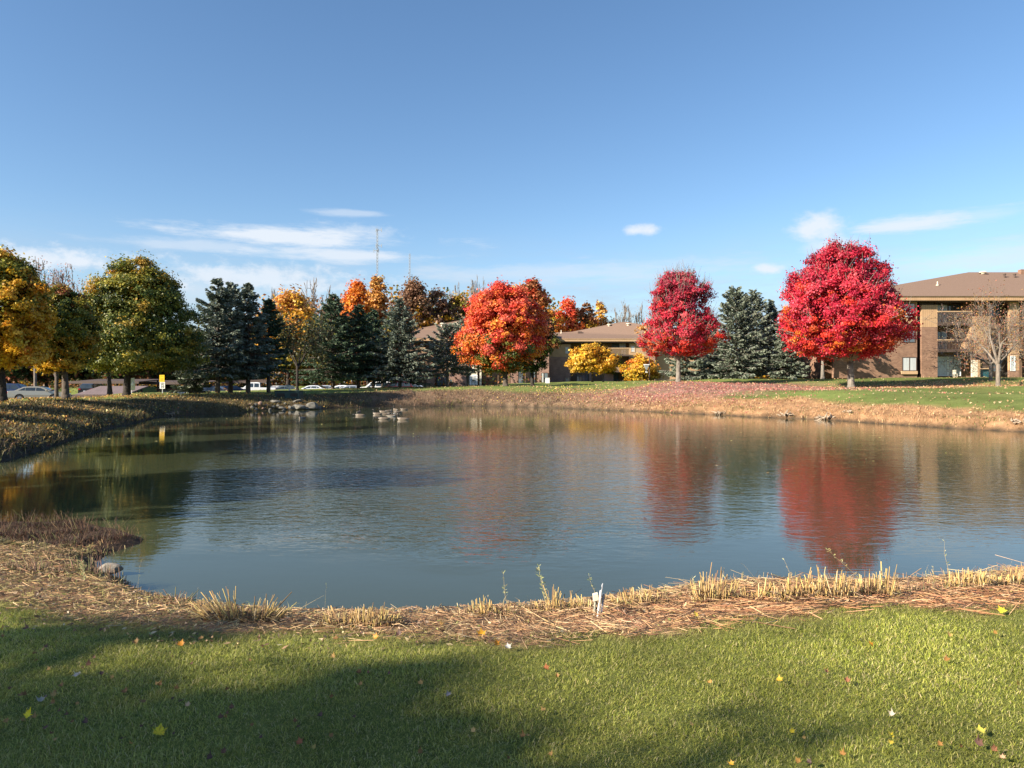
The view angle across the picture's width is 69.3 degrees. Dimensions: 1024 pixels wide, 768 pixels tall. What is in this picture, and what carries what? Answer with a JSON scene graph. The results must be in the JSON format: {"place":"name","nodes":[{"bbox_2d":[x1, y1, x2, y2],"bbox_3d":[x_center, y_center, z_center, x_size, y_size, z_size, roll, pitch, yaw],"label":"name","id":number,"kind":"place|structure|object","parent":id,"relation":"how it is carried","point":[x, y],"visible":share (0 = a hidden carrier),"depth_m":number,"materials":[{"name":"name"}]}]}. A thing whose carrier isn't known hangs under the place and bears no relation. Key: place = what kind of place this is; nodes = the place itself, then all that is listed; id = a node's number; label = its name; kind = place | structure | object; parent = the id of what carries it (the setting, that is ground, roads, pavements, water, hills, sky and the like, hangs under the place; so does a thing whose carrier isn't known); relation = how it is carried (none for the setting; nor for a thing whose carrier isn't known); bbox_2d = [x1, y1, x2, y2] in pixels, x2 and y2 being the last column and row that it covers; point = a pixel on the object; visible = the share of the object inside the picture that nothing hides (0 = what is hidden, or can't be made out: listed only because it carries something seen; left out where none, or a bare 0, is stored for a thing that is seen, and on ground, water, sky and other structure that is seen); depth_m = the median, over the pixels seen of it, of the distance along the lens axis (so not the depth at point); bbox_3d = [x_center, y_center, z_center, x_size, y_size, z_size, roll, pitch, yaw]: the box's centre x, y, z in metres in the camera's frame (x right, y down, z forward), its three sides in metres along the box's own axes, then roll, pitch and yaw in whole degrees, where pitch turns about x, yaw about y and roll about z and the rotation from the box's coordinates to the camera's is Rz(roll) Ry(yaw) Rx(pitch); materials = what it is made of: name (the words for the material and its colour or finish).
{"place":"outdoors","nodes":[
{"label":"outdoors","id":0,"kind":"place"},
{"bbox_2d":[78,384,103,392],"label":"parked car","id":1,"kind":"object","parent":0,"point":[83,387],"visible":0.14,"depth_m":89.82,"materials":[{"name":"black paint"}]},
{"bbox_2d":[72,386,147,396],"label":"road","id":2,"kind":"structure","parent":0,"point":[100,391],"depth_m":77.82,"materials":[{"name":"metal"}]},
{"bbox_2d":[0,406,1023,612],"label":"pond","id":3,"kind":"structure","parent":0,"point":[448,510],"depth_m":12.08,"materials":[{"name":"liquid"}]},
{"bbox_2d":[0,377,1023,767],"bbox_3d":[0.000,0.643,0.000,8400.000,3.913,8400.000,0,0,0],"label":"ground","id":4,"kind":"structure","parent":0,"point":[980,399],"depth_m":3.83,"materials":[{"name":"plant"}]},
{"bbox_2d":[5,364,33,382],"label":"shade tree","id":5,"kind":"object","parent":4,"relation":"on","point":[14,375],"visible":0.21,"depth_m":102.97,"materials":[{"name":"green plant"}]},
{"bbox_2d":[0,242,60,401],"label":"maple tree","id":6,"kind":"object","parent":4,"relation":"on","point":[27,319],"visible":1,"depth_m":38.39,"materials":[{"name":"yellow plant"}]},
{"bbox_2d":[0,554,74,575],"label":"reed clump","id":7,"kind":"object","parent":4,"relation":"on","point":[12,565],"visible":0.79,"depth_m":6.55,"materials":[{"name":"beige plant"}]},
{"bbox_2d":[30,258,52,385],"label":"bare tree","id":8,"kind":"object","parent":4,"relation":"on","point":[35,374],"visible":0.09,"depth_m":79.59,"materials":[{"name":"brown plant"}]},
{"bbox_2d":[27,368,70,386],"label":"shade tree","id":9,"kind":"object","parent":4,"relation":"on","point":[44,378],"visible":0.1,"depth_m":107.00,"materials":[{"name":"green plant"}]},
{"bbox_2d":[54,372,58,396],"bbox_3d":[-37.061,-1.556,60.162,2.653,6.602,2.295,0,0,44],"label":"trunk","id":10,"kind":"object","parent":4,"relation":"on","point":[56,388],"depth_m":59.89,"materials":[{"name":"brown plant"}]},
{"bbox_2d":[45,264,84,293],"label":"bare tree","id":11,"kind":"object","parent":4,"relation":"on","point":[58,280],"visible":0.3,"depth_m":79.58,"materials":[{"name":"grey plant"}]},
{"bbox_2d":[30,282,103,398],"bbox_3d":[-26.918,-2.509,44.066,4.883,7.145,4.655,0,0,0],"label":"maple tree","id":12,"kind":"object","parent":4,"relation":"on","point":[73,343],"visible":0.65,"depth_m":43.30,"materials":[{"name":"green plant"}]},
{"bbox_2d":[0,519,136,560],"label":"marsh growth","id":13,"kind":"object","parent":4,"relation":"on","point":[54,532],"visible":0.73,"depth_m":8.93,"materials":[{"name":"plant"}]},
{"bbox_2d":[0,507,152,561],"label":"marsh stems","id":14,"kind":"object","parent":4,"relation":"on","point":[32,520],"visible":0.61,"depth_m":9.24,"materials":[{"name":"plant"}]},
{"bbox_2d":[59,367,104,380],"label":"shade tree","id":15,"kind":"object","parent":4,"relation":"on","point":[84,375],"visible":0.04,"depth_m":110.59,"materials":[{"name":"green plant"}]},
{"bbox_2d":[63,553,132,585],"bbox_3d":[-3.779,1.721,6.762,0.578,0.368,0.385,0,0,0],"label":"reed clump","id":16,"kind":"object","parent":4,"relation":"on","point":[94,569],"visible":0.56,"depth_m":6.74,"materials":[{"name":"beige plant"}]},
{"bbox_2d":[81,308,122,394],"bbox_3d":[-34.303,-3.177,61.798,5.361,8.555,4.408,0,0,28],"label":"maple tree","id":17,"kind":"object","parent":4,"relation":"on","point":[109,388],"visible":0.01,"depth_m":61.87,"materials":[{"name":"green plant"}]},
{"bbox_2d":[99,563,123,574],"bbox_3d":[-3.995,1.831,7.354,0.282,0.119,0.149,-4,0,1],"label":"boulder","id":18,"kind":"object","parent":4,"relation":"on","point":[117,567],"visible":0.6,"depth_m":7.31,"materials":[{"name":"grey stone"}]},
{"bbox_2d":[85,367,149,378],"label":"shade tree","id":19,"kind":"object","parent":4,"relation":"on","point":[137,376],"visible":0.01,"depth_m":105.53,"materials":[{"name":"green plant"}]},
{"bbox_2d":[77,249,210,395],"bbox_3d":[-27.685,-4.472,54.705,10.551,11.057,10.066,0,0,0],"label":"maple tree","id":20,"kind":"object","parent":4,"relation":"on","point":[132,343],"visible":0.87,"depth_m":53.09,"materials":[{"name":"green plant"}]},
{"bbox_2d":[145,367,180,389],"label":"shade tree","id":21,"kind":"object","parent":4,"relation":"on","point":[156,376],"visible":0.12,"depth_m":110.22,"materials":[{"name":"green plant"}]},
{"bbox_2d":[154,587,196,603],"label":"reed clump","id":22,"kind":"object","parent":4,"relation":"on","point":[178,597],"visible":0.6,"depth_m":5.83,"materials":[{"name":"beige plant"}]},
{"bbox_2d":[169,366,211,393],"bbox_3d":[-27.721,-0.635,64.045,3.375,3.715,3.617,0,0,-13],"label":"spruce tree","id":23,"kind":"object","parent":4,"relation":"on","point":[196,386],"visible":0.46,"depth_m":63.50,"materials":[{"name":"green plant"}]},
{"bbox_2d":[174,277,259,392],"bbox_3d":[-25.262,-4.081,63.031,7.145,9.981,7.150,0,0,-27],"label":"spruce tree","id":24,"kind":"object","parent":4,"relation":"on","point":[215,310],"visible":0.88,"depth_m":62.39,"materials":[{"name":"green plant"}]},
{"bbox_2d":[198,281,261,392],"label":"spruce tree","id":25,"kind":"object","parent":4,"relation":"on","point":[230,286],"visible":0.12,"depth_m":65.80,"materials":[{"name":"green plant"}]},
{"bbox_2d":[182,586,296,624],"bbox_3d":[-1.863,1.517,5.066,0.733,0.273,0.411,0,0,9],"label":"reed clump","id":26,"kind":"object","parent":4,"relation":"on","point":[220,611],"visible":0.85,"depth_m":5.03,"materials":[{"name":"beige plant"}]},
{"bbox_2d":[212,282,284,392],"bbox_3d":[-22.830,-3.993,64.641,6.003,9.884,5.935,0,0,36],"label":"spruce tree","id":27,"kind":"object","parent":4,"relation":"on","point":[249,309],"visible":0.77,"depth_m":64.60,"materials":[{"name":"green plant"}]},
{"bbox_2d":[221,379,276,387],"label":"carport","id":28,"kind":"object","parent":4,"relation":"on","point":[262,381],"visible":0.36,"depth_m":114.21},
{"bbox_2d":[252,296,292,392],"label":"spruce tree","id":29,"kind":"object","parent":4,"relation":"on","point":[274,328],"visible":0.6,"depth_m":67.84,"materials":[{"name":"green plant"}]},
{"bbox_2d":[11,372,541,391],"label":"undergrowth","id":30,"kind":"object","parent":4,"relation":"on","point":[280,380],"visible":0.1,"depth_m":120.20,"materials":[{"name":"green plant"}]},
{"bbox_2d":[255,283,317,384],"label":"maple tree","id":31,"kind":"object","parent":4,"relation":"on","point":[293,301],"visible":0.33,"depth_m":116.41,"materials":[{"name":"orange plant"}]},
{"bbox_2d":[274,390,303,399],"bbox_3d":[-17.369,0.997,57.722,2.013,0.989,1.020,0,0,4],"label":"utility cabinet","id":32,"kind":"object","parent":4,"relation":"on","point":[294,394],"visible":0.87,"depth_m":57.27,"materials":[{"name":"metal"}]},
{"bbox_2d":[270,349,327,385],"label":"shade tree","id":33,"kind":"object","parent":4,"relation":"on","point":[308,368],"visible":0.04,"depth_m":119.59,"materials":[{"name":"green plant"}]},
{"bbox_2d":[276,305,340,389],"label":"oak tree","id":34,"kind":"object","parent":4,"relation":"on","point":[304,351],"visible":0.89,"depth_m":71.97,"materials":[{"name":"green plant"}]},
{"bbox_2d":[301,278,332,384],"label":"bare tree","id":35,"kind":"object","parent":4,"relation":"on","point":[313,296],"visible":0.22,"depth_m":134.74,"materials":[{"name":"brown plant"}]},
{"bbox_2d":[288,293,370,388],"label":"spruce tree","id":36,"kind":"object","parent":4,"relation":"on","point":[332,315],"visible":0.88,"depth_m":77.30,"materials":[{"name":"green plant"}]},
{"bbox_2d":[340,278,373,383],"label":"maple tree","id":37,"kind":"object","parent":4,"relation":"on","point":[357,293],"visible":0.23,"depth_m":126.91,"materials":[{"name":"orange plant"}]},
{"bbox_2d":[327,304,387,387],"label":"spruce tree","id":38,"kind":"object","parent":4,"relation":"on","point":[364,330],"visible":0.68,"depth_m":79.40,"materials":[{"name":"green plant"}]},
{"bbox_2d":[313,602,404,629],"bbox_3d":[-1.019,1.554,4.995,0.626,0.201,0.450,0,0,0],"label":"reed clump","id":39,"kind":"object","parent":4,"relation":"on","point":[377,620],"visible":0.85,"depth_m":4.91,"materials":[{"name":"beige plant"}]},
{"bbox_2d":[348,308,398,387],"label":"spruce tree","id":40,"kind":"object","parent":4,"relation":"on","point":[374,315],"visible":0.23,"depth_m":83.72,"materials":[{"name":"green plant"}]},
{"bbox_2d":[364,274,390,377],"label":"maple tree","id":41,"kind":"object","parent":4,"relation":"on","point":[377,300],"visible":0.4,"depth_m":133.07,"materials":[{"name":"orange plant"}]},
{"bbox_2d":[373,228,381,276],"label":"radio mast","id":42,"kind":"object","parent":4,"relation":"on","point":[377,249],"visible":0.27,"depth_m":1149.50,"materials":[{"name":"metal"}]},
{"bbox_2d":[19,282,769,387],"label":"distant woods","id":43,"kind":"object","parent":4,"relation":"on","point":[447,290],"visible":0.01,"depth_m":160.40,"materials":[{"name":"brown plant"}]},
{"bbox_2d":[362,297,437,387],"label":"spruce tree","id":44,"kind":"object","parent":4,"relation":"on","point":[404,330],"visible":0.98,"depth_m":79.14,"materials":[{"name":"green plant"}]},
{"bbox_2d":[392,275,435,329],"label":"oak tree","id":45,"kind":"object","parent":4,"relation":"on","point":[415,299],"visible":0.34,"depth_m":126.65,"materials":[{"name":"brown plant"}]},
{"bbox_2d":[421,284,453,327],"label":"oak tree","id":46,"kind":"object","parent":4,"relation":"on","point":[440,315],"visible":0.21,"depth_m":128.86,"materials":[{"name":"brown plant"}]},
{"bbox_2d":[421,323,476,386],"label":"pine tree","id":47,"kind":"object","parent":4,"relation":"on","point":[443,358],"visible":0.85,"depth_m":83.55,"materials":[{"name":"green plant"}]},
{"bbox_2d":[445,291,472,321],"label":"maple tree","id":48,"kind":"object","parent":4,"relation":"on","point":[458,302],"visible":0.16,"depth_m":130.76,"materials":[{"name":"yellow plant"}]},
{"bbox_2d":[439,317,478,385],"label":"pine tree","id":49,"kind":"object","parent":4,"relation":"on","point":[462,322],"visible":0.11,"depth_m":89.50,"materials":[{"name":"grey plant"}]},
{"bbox_2d":[403,321,548,385],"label":"apartment block","id":50,"kind":"structure","parent":4,"relation":"on","point":[425,332],"depth_m":119.20,"materials":[{"name":"brown"}]},
{"bbox_2d":[469,276,484,299],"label":"bare tree","id":51,"kind":"object","parent":4,"relation":"on","point":[474,286],"visible":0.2,"depth_m":139.61,"materials":[{"name":"grey plant"}]},
{"bbox_2d":[465,595,511,617],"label":"reed clump","id":52,"kind":"object","parent":4,"relation":"on","point":[481,607],"visible":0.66,"depth_m":5.29,"materials":[{"name":"beige plant"}]},
{"bbox_2d":[450,277,551,385],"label":"maple tree","id":53,"kind":"object","parent":4,"relation":"on","point":[487,338],"visible":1,"depth_m":73.05,"materials":[{"name":"orange plant"}]},
{"bbox_2d":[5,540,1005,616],"bbox_3d":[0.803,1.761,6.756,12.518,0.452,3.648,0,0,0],"label":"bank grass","id":54,"kind":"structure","parent":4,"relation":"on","point":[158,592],"depth_m":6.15,"materials":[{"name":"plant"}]},
{"bbox_2d":[0,537,1023,652],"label":"reed litter","id":55,"kind":"object","parent":4,"relation":"on","point":[979,591],"visible":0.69,"depth_m":5.16,"materials":[{"name":"plant"}]},
{"bbox_2d":[0,376,1023,449],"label":"leaf litter","id":56,"kind":"object","parent":4,"relation":"on","point":[900,386],"visible":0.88,"depth_m":53.49,"materials":[{"name":"plant"}]},
{"bbox_2d":[0,388,1023,461],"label":"bank growth","id":57,"kind":"object","parent":4,"relation":"on","point":[70,411],"visible":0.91,"depth_m":40.72,"materials":[{"name":"plant"}]},
{"bbox_2d":[11,540,1022,615],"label":"reed stubble","id":58,"kind":"object","parent":4,"relation":"on","point":[759,576],"visible":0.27,"depth_m":6.35,"materials":[{"name":"plant"}]},
{"bbox_2d":[508,275,560,385],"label":"maple tree","id":59,"kind":"object","parent":4,"relation":"on","point":[534,288],"visible":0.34,"depth_m":83.05,"materials":[{"name":"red plant"}]},
{"bbox_2d":[524,585,582,612],"bbox_3d":[0.300,1.584,5.426,0.445,0.224,0.398,0,0,0],"label":"reed clump","id":60,"kind":"object","parent":4,"relation":"on","point":[555,603],"visible":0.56,"depth_m":5.40,"materials":[{"name":"beige plant"}]},
{"bbox_2d":[554,296,585,331],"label":"maple tree","id":61,"kind":"object","parent":4,"relation":"on","point":[571,324],"visible":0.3,"depth_m":139.10,"materials":[{"name":"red plant"}]},
{"bbox_2d":[574,594,596,611],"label":"reed clump","id":62,"kind":"object","parent":4,"relation":"on","point":[585,605],"visible":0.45,"depth_m":5.35,"materials":[{"name":"beige plant"}]},
{"bbox_2d":[575,302,597,328],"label":"maple tree","id":63,"kind":"object","parent":4,"relation":"on","point":[589,320],"visible":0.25,"depth_m":141.25,"materials":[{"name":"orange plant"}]},
{"bbox_2d":[564,341,620,381],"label":"maple tree","id":64,"kind":"object","parent":4,"relation":"on","point":[591,358],"visible":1,"depth_m":98.51,"materials":[{"name":"yellow plant"}]},
{"bbox_2d":[592,583,604,615],"bbox_3d":[0.594,1.480,5.075,0.083,0.236,0.039,0,0,0],"label":"pipe marker","id":65,"kind":"object","parent":4,"relation":"on","point":[596,599],"visible":0.9,"depth_m":5.06,"materials":[{"name":"white paint"}]},
{"bbox_2d":[594,300,613,325],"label":"maple tree","id":66,"kind":"object","parent":4,"relation":"on","point":[601,318],"visible":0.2,"depth_m":145.27,"materials":[{"name":"yellow plant"}]},
{"bbox_2d":[602,348,622,381],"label":"maple tree","id":67,"kind":"object","parent":4,"relation":"on","point":[619,357],"visible":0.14,"depth_m":102.60,"materials":[{"name":"yellow plant"}]},
{"bbox_2d":[611,301,631,322],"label":"bare tree","id":68,"kind":"object","parent":4,"relation":"on","point":[624,314],"visible":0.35,"depth_m":144.22,"materials":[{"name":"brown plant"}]},
{"bbox_2d":[549,322,699,381],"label":"apartment block","id":69,"kind":"structure","parent":4,"relation":"on","point":[618,338],"depth_m":126.50,"materials":[{"name":"beige"}]},
{"bbox_2d":[610,585,671,606],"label":"reed clump","id":70,"kind":"object","parent":4,"relation":"on","point":[627,599],"visible":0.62,"depth_m":5.51,"materials":[{"name":"beige plant"}]},
{"bbox_2d":[619,352,663,380],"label":"maple tree","id":71,"kind":"object","parent":4,"relation":"on","point":[635,370],"visible":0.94,"depth_m":94.89,"materials":[{"name":"yellow plant"}]},
{"bbox_2d":[633,260,731,381],"bbox_3d":[14.860,-5.542,65.706,8.705,11.021,7.734,0,0,23],"label":"maple tree","id":72,"kind":"object","parent":4,"relation":"on","point":[688,334],"visible":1,"depth_m":64.64,"materials":[{"name":"red plant"}]},
{"bbox_2d":[657,352,712,380],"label":"spruce tree","id":73,"kind":"object","parent":4,"relation":"on","point":[687,374],"visible":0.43,"depth_m":79.43,"materials":[{"name":"green plant"}]},
{"bbox_2d":[690,314,733,378],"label":"spruce tree","id":74,"kind":"object","parent":4,"relation":"on","point":[703,358],"visible":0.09,"depth_m":83.45,"materials":[{"name":"green plant"}]},
{"bbox_2d":[685,562,740,604],"bbox_3d":[1.475,1.464,5.406,0.361,0.325,0.373,0,0,0],"label":"reed clump","id":75,"kind":"object","parent":4,"relation":"on","point":[709,594],"visible":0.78,"depth_m":5.39,"materials":[{"name":"beige plant"}]},
{"bbox_2d":[694,285,770,378],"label":"spruce tree","id":76,"kind":"object","parent":4,"relation":"on","point":[734,305],"visible":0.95,"depth_m":79.11,"materials":[{"name":"green plant"}]},
{"bbox_2d":[733,579,777,602],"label":"reed clump","id":77,"kind":"object","parent":4,"relation":"on","point":[762,594],"visible":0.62,"depth_m":5.36,"materials":[{"name":"beige plant"}]},
{"bbox_2d":[728,289,783,377],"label":"spruce tree","id":78,"kind":"object","parent":4,"relation":"on","point":[757,301],"visible":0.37,"depth_m":85.21,"materials":[{"name":"green plant"}]},
{"bbox_2d":[757,299,793,377],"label":"spruce tree","id":79,"kind":"object","parent":4,"relation":"on","point":[771,306],"visible":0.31,"depth_m":87.59,"materials":[{"name":"green plant"}]},
{"bbox_2d":[763,312,810,378],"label":"spruce tree","id":80,"kind":"object","parent":4,"relation":"on","point":[786,360],"visible":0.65,"depth_m":77.32,"materials":[{"name":"green plant"}]},
{"bbox_2d":[767,568,822,602],"bbox_3d":[2.005,1.439,5.283,0.368,0.272,0.372,0,0,0],"label":"reed clump","id":81,"kind":"object","parent":4,"relation":"on","point":[786,591],"visible":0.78,"depth_m":5.27,"materials":[{"name":"beige plant"}]},
{"bbox_2d":[799,565,863,602],"bbox_3d":[2.265,1.422,5.282,0.397,0.258,0.442,0,0,0],"label":"reed clump","id":82,"kind":"object","parent":4,"relation":"on","point":[839,590],"visible":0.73,"depth_m":5.24,"materials":[{"name":"beige plant"}]},
{"bbox_2d":[772,234,925,387],"bbox_3d":[27.182,-6.061,60.408,11.761,13.099,11.049,0,0,0],"label":"maple tree","id":83,"kind":"object","parent":4,"relation":"on","point":[855,312],"visible":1,"depth_m":58.74,"materials":[{"name":"red plant"}]},
{"bbox_2d":[850,562,910,598],"bbox_3d":[2.644,1.426,5.343,0.352,0.293,0.315,0,0,0],"label":"reed clump","id":84,"kind":"object","parent":4,"relation":"on","point":[880,588],"visible":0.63,"depth_m":5.32,"materials":[{"name":"beige plant"}]},
{"bbox_2d":[776,269,1023,378],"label":"apartment block","id":85,"kind":"structure","parent":4,"relation":"on","point":[951,293],"depth_m":77.09,"materials":[{"name":"beige"}]},
{"bbox_2d":[901,357,917,373],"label":"window","id":86,"kind":"structure","parent":85,"relation":"in","point":[909,364],"depth_m":76.94,"materials":[{"name":"white glass"}]},
{"bbox_2d":[936,304,947,321],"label":"window","id":87,"kind":"structure","parent":85,"relation":"in","point":[945,308],"depth_m":78.82,"materials":[{"name":"grey glass"}]},
{"bbox_2d":[938,331,947,348],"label":"window","id":88,"kind":"structure","parent":85,"relation":"in","point":[940,334],"depth_m":78.86,"materials":[{"name":"grey glass"}]},
{"bbox_2d":[938,357,947,375],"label":"patio door","id":89,"kind":"structure","parent":85,"relation":"in","point":[942,369],"depth_m":78.82,"materials":[{"name":"white paint"}]},
{"bbox_2d":[948,357,960,375],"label":"patio door","id":90,"kind":"structure","parent":85,"relation":"in","point":[958,373],"depth_m":78.82,"materials":[{"name":"white paint"}]},
{"bbox_2d":[899,578,951,595],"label":"reed clump","id":91,"kind":"object","parent":4,"relation":"on","point":[911,587],"visible":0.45,"depth_m":5.56,"materials":[{"name":"beige plant"}]},
{"bbox_2d":[939,568,998,590],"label":"reed clump","id":92,"kind":"object","parent":4,"relation":"on","point":[979,580],"visible":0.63,"depth_m":5.68,"materials":[{"name":"beige plant"}]},
{"bbox_2d":[921,305,1023,379],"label":"crabapple tree","id":93,"kind":"object","parent":4,"relation":"on","point":[990,363],"visible":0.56,"depth_m":66.29,"materials":[{"name":"brown plant"}]},
{"bbox_2d":[946,279,1023,385],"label":"crabapple tree","id":94,"kind":"object","parent":4,"relation":"on","point":[997,361],"visible":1,"depth_m":56.07,"materials":[{"name":"brown plant"}]},
{"bbox_2d":[985,565,1023,585],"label":"reed clump","id":95,"kind":"object","parent":4,"relation":"on","point":[1011,578],"visible":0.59,"depth_m":5.82,"materials":[{"name":"beige plant"}]},
{"bbox_2d":[0,585,1023,767],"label":"lawn grass","id":96,"kind":"structure","parent":0,"point":[379,649],"depth_m":3.59,"materials":[{"name":"plant"}]},
{"bbox_2d":[0,0,1023,383],"label":"sky","id":97,"kind":"structure","parent":0,"point":[589,149],"materials":[{"name":"blue"}]},
{"label":"parking lot","id":98,"kind":"structure","parent":0,"visible":0},
{"bbox_2d":[6,383,26,391],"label":"parked car","id":99,"kind":"object","parent":98,"relation":"on","point":[12,386],"visible":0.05,"depth_m":79.23,"materials":[{"name":"blue paint"}]},
{"bbox_2d":[7,386,70,398],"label":"parked car","id":100,"kind":"object","parent":98,"relation":"on","point":[34,391],"visible":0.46,"depth_m":70.11,"materials":[{"name":"silver paint"}]},
{"bbox_2d":[69,379,158,392],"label":"carport","id":101,"kind":"object","parent":98,"relation":"on","point":[113,381],"visible":0.56,"depth_m":85.92,"materials":[{"name":"metal"}]},
{"bbox_2d":[139,380,214,384],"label":"carport","id":102,"kind":"object","parent":98,"relation":"on","point":[166,382],"visible":0.16,"depth_m":89.92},
{"bbox_2d":[242,382,277,389],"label":"pickup truck","id":103,"kind":"object","parent":98,"relation":"on","point":[256,385],"visible":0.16,"depth_m":97.26,"materials":[{"name":"white paint"}]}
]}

